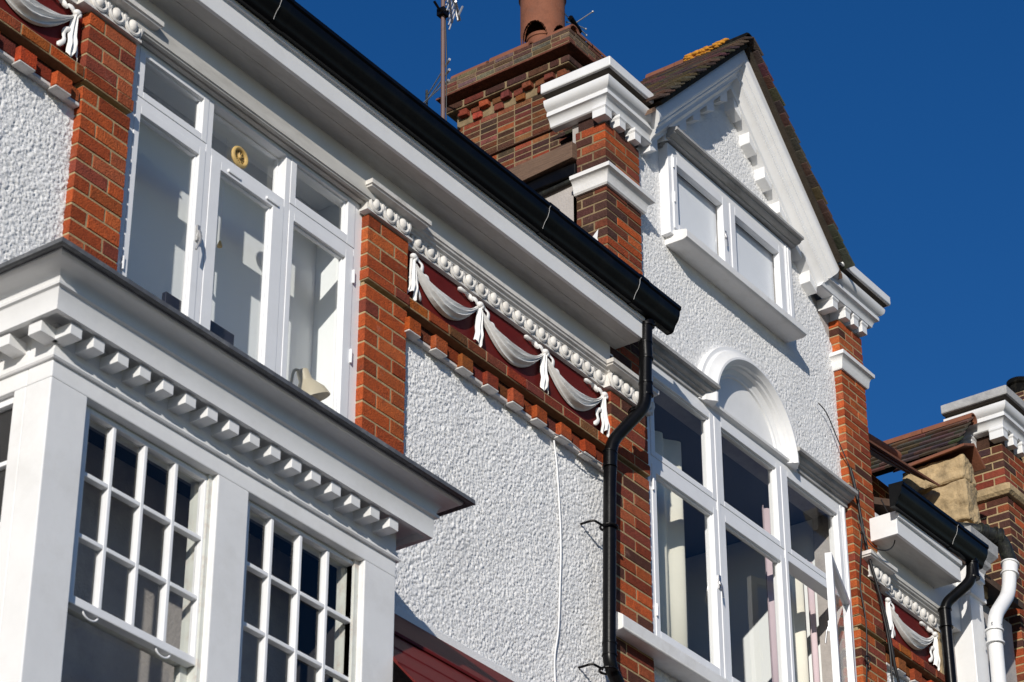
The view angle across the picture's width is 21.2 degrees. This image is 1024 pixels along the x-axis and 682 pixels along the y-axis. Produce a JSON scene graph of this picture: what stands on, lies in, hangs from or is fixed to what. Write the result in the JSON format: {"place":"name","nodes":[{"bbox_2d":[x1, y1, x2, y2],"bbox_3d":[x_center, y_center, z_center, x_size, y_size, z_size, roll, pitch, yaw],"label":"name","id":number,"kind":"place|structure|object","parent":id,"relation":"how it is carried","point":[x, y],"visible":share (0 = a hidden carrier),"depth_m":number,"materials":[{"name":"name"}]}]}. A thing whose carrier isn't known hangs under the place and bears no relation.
{"place":"outdoors","nodes":[
{"label":"outdoors","id":0,"kind":"place"},
{"bbox_2d":[295,0,1023,485],"label":"sky","id":1,"kind":"structure","parent":0,"point":[907,116],"materials":[{"name":"blue"}]},
{"bbox_2d":[870,376,1023,681],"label":"gabled house","id":2,"kind":"structure","parent":0,"point":[989,424],"depth_m":23.46,"materials":[{"name":"brick"}]},
{"label":"ground","id":3,"kind":"structure","parent":0,"visible":0},
{"bbox_2d":[0,0,644,681],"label":"terraced house","id":4,"kind":"structure","parent":3,"relation":"on","point":[186,494],"depth_m":14.76,"materials":[{"name":"paint"}]},
{"bbox_2d":[162,292,180,311],"bbox_3d":[-1.831,-0.016,14.661,0.030,0.514,0.135,-20,-37,30],"label":"book","id":5,"kind":"object","parent":4,"relation":"on","point":[171,300],"visible":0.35,"depth_m":14.76,"materials":[{"name":"blue paper"}]},
{"bbox_2d":[210,320,233,345],"bbox_3d":[-1.622,0.134,14.910,0.030,0.514,0.270,-20,-37,30],"label":"book","id":6,"kind":"object","parent":4,"relation":"on","point":[222,333],"visible":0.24,"depth_m":15.04,"materials":[{"name":"blue paper"}]},
{"bbox_2d":[217,138,226,247],"bbox_3d":[-1.657,-0.855,15.731,0.032,0.750,0.032,-20,-37,30],"label":"pull cord","id":7,"kind":"object","parent":4,"relation":"hanging from","point":[219,244],"visible":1,"depth_m":15.64,"materials":[{"name":"white plastic"}]},
{"bbox_2d":[0,236,475,681],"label":"bay window","id":8,"kind":"structure","parent":4,"relation":"in","point":[84,346],"depth_m":13.17,"materials":[{"name":"paint"}]},
{"bbox_2d":[116,44,362,422],"bbox_3d":[-1.492,-0.436,15.167,0.158,1.920,2.040,-20,-37,30],"label":"casement window","id":9,"kind":"structure","parent":4,"relation":"in","point":[285,213],"depth_m":15.33,"materials":[{"name":"paint"}]},
{"bbox_2d":[290,368,329,400],"bbox_3d":[-1.203,0.447,15.547,0.333,0.641,0.220,6,-32,-10],"label":"desk lamp","id":10,"kind":"object","parent":4,"relation":"on","point":[309,384],"visible":0.48,"depth_m":15.62,"materials":[{"name":"beige ceramic"}]},
{"bbox_2d":[433,0,463,120],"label":"tv aerial","id":11,"kind":"object","parent":4,"relation":"attached to","point":[443,14],"visible":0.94,"depth_m":19.33,"materials":[{"name":"metal"}]},
{"bbox_2d":[235,0,680,334],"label":"gutter","id":12,"kind":"object","parent":4,"relation":"attached to","point":[298,26],"visible":1,"depth_m":16.75,"materials":[{"name":"black paint"}]},
{"bbox_2d":[553,440,561,681],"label":"cable","id":13,"kind":"object","parent":4,"relation":"attached to","point":[560,562],"visible":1,"depth_m":16.92,"materials":[{"name":"white paint"}]},
{"bbox_2d":[553,433,602,463],"bbox_3d":[0.423,0.684,17.414,0.015,0.032,0.541,-20,-37,30],"label":"cable","id":14,"kind":"object","parent":4,"relation":"attached to","point":[577,448],"visible":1,"depth_m":17.39,"materials":[{"name":"grey plastic"}]},
{"bbox_2d":[578,318,654,681],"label":"downpipe","id":15,"kind":"object","parent":4,"relation":"attached to","point":[637,413],"visible":1,"depth_m":17.40,"materials":[{"name":"black paint"}]},
{"bbox_2d":[436,0,890,681],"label":"gabled house","id":16,"kind":"structure","parent":3,"relation":"on","point":[690,186],"depth_m":20.12,"materials":[{"name":"paint"}]},
{"bbox_2d":[424,58,450,105],"bbox_3d":[-0.745,-1.796,25.733,0.115,1.900,0.761,9,-32,-15],"label":"tv aerial","id":17,"kind":"object","parent":16,"relation":"attached to","point":[427,98],"visible":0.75,"depth_m":26.14,"materials":[{"name":"metal"}]},
{"bbox_2d":[565,11,593,36],"bbox_3d":[0.626,-2.830,26.712,0.335,0.791,0.374,2,-31,-3],"label":"tv aerial","id":18,"kind":"object","parent":16,"relation":"on","point":[571,19],"visible":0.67,"depth_m":26.83,"materials":[{"name":"metal"}]},
{"bbox_2d":[655,431,687,647],"bbox_3d":[1.032,1.485,18.645,0.055,1.950,0.392,-27,-40,37],"label":"curtain","id":19,"kind":"object","parent":16,"relation":"hanging from","point":[672,573],"visible":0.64,"depth_m":18.72,"materials":[{"name":"white fabric"}]},
{"bbox_2d":[657,126,806,342],"bbox_3d":[1.642,-0.777,20.295,0.195,0.980,1.800,-20,-37,30],"label":"attic window","id":20,"kind":"structure","parent":16,"relation":"in","point":[742,269],"depth_m":20.22,"materials":[{"name":"paint"}]},
{"bbox_2d":[616,363,856,681],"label":"six light window","id":21,"kind":"structure","parent":16,"relation":"in","point":[668,655],"depth_m":19.05,"materials":[{"name":"paint"}]},
{"bbox_2d":[762,505,778,681],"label":"curtain","id":22,"kind":"object","parent":16,"relation":"hanging from","point":[770,600],"visible":0.45,"depth_m":19.57,"materials":[{"name":"fabric"}]},
{"bbox_2d":[789,574,808,681],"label":"curtain","id":23,"kind":"object","parent":16,"relation":"hanging from","point":[801,666],"visible":0.3,"depth_m":20.00,"materials":[{"name":"beige fabric"}]},
{"bbox_2d":[806,559,819,681],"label":"curtain","id":24,"kind":"object","parent":16,"relation":"hanging from","point":[813,636],"visible":0.74,"depth_m":20.09,"materials":[{"name":"fabric"}]},
{"bbox_2d":[818,403,849,468],"bbox_3d":[2.441,0.750,20.744,0.029,0.486,0.383,-26,-40,36],"label":"cable","id":25,"kind":"object","parent":16,"relation":"attached to","point":[835,434],"visible":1,"depth_m":20.78,"materials":[{"name":"black rubber"}]},
{"bbox_2d":[859,525,866,681],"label":"cable","id":26,"kind":"object","parent":16,"relation":"attached to","point":[862,600],"visible":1,"depth_m":20.17,"materials":[{"name":"black rubber"}]},
{"bbox_2d":[864,655,870,665],"bbox_3d":[2.586,2.321,19.940,0.030,0.080,0.070,-20,-37,30],"label":"wire coil","id":27,"kind":"object","parent":16,"relation":"attached to","point":[867,660],"visible":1,"depth_m":19.95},
{"bbox_2d":[849,468,899,681],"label":"cable","id":28,"kind":"object","parent":16,"relation":"attached to","point":[875,578],"visible":1,"depth_m":20.43,"materials":[{"name":"black rubber"}]},
{"bbox_2d":[857,490,892,681],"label":"cable","id":29,"kind":"object","parent":16,"relation":"attached to","point":[890,656],"visible":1,"depth_m":20.31,"materials":[{"name":"black rubber"}]},
{"bbox_2d":[861,433,1023,681],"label":"terraced house","id":30,"kind":"structure","parent":3,"relation":"on","point":[920,574],"depth_m":21.31,"materials":[{"name":"paint"}]},
{"bbox_2d":[857,499,895,550],"bbox_3d":[2.751,1.386,20.612,0.375,0.450,0.051,20,-36,-29],"label":"cable","id":31,"kind":"object","parent":30,"relation":"attached to","point":[867,538],"visible":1,"depth_m":20.52,"materials":[{"name":"black rubber"}]},
{"bbox_2d":[888,481,988,569],"bbox_3d":[3.296,1.423,21.080,0.131,0.227,1.406,-20,-37,30],"label":"gutter","id":32,"kind":"object","parent":30,"relation":"attached to","point":[937,524],"visible":1,"depth_m":21.00,"materials":[{"name":"black paint"}]},
{"bbox_2d":[937,558,979,681],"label":"downpipe","id":33,"kind":"object","parent":30,"relation":"attached to","point":[956,593],"visible":1,"depth_m":21.15,"materials":[{"name":"black paint"}]},
{"bbox_2d":[959,522,1016,559],"bbox_3d":[3.810,1.622,22.264,0.624,0.318,0.213,8,-32,-12],"label":"soil pipe","id":34,"kind":"object","parent":30,"relation":"attached to","point":[997,537],"visible":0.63,"depth_m":22.25,"materials":[{"name":"metal"}]},
{"bbox_2d":[985,558,1019,681],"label":"soil pipe","id":35,"kind":"object","parent":30,"relation":"attached to","point":[994,629],"visible":1,"depth_m":21.62,"materials":[{"name":"white paint"}]}
]}

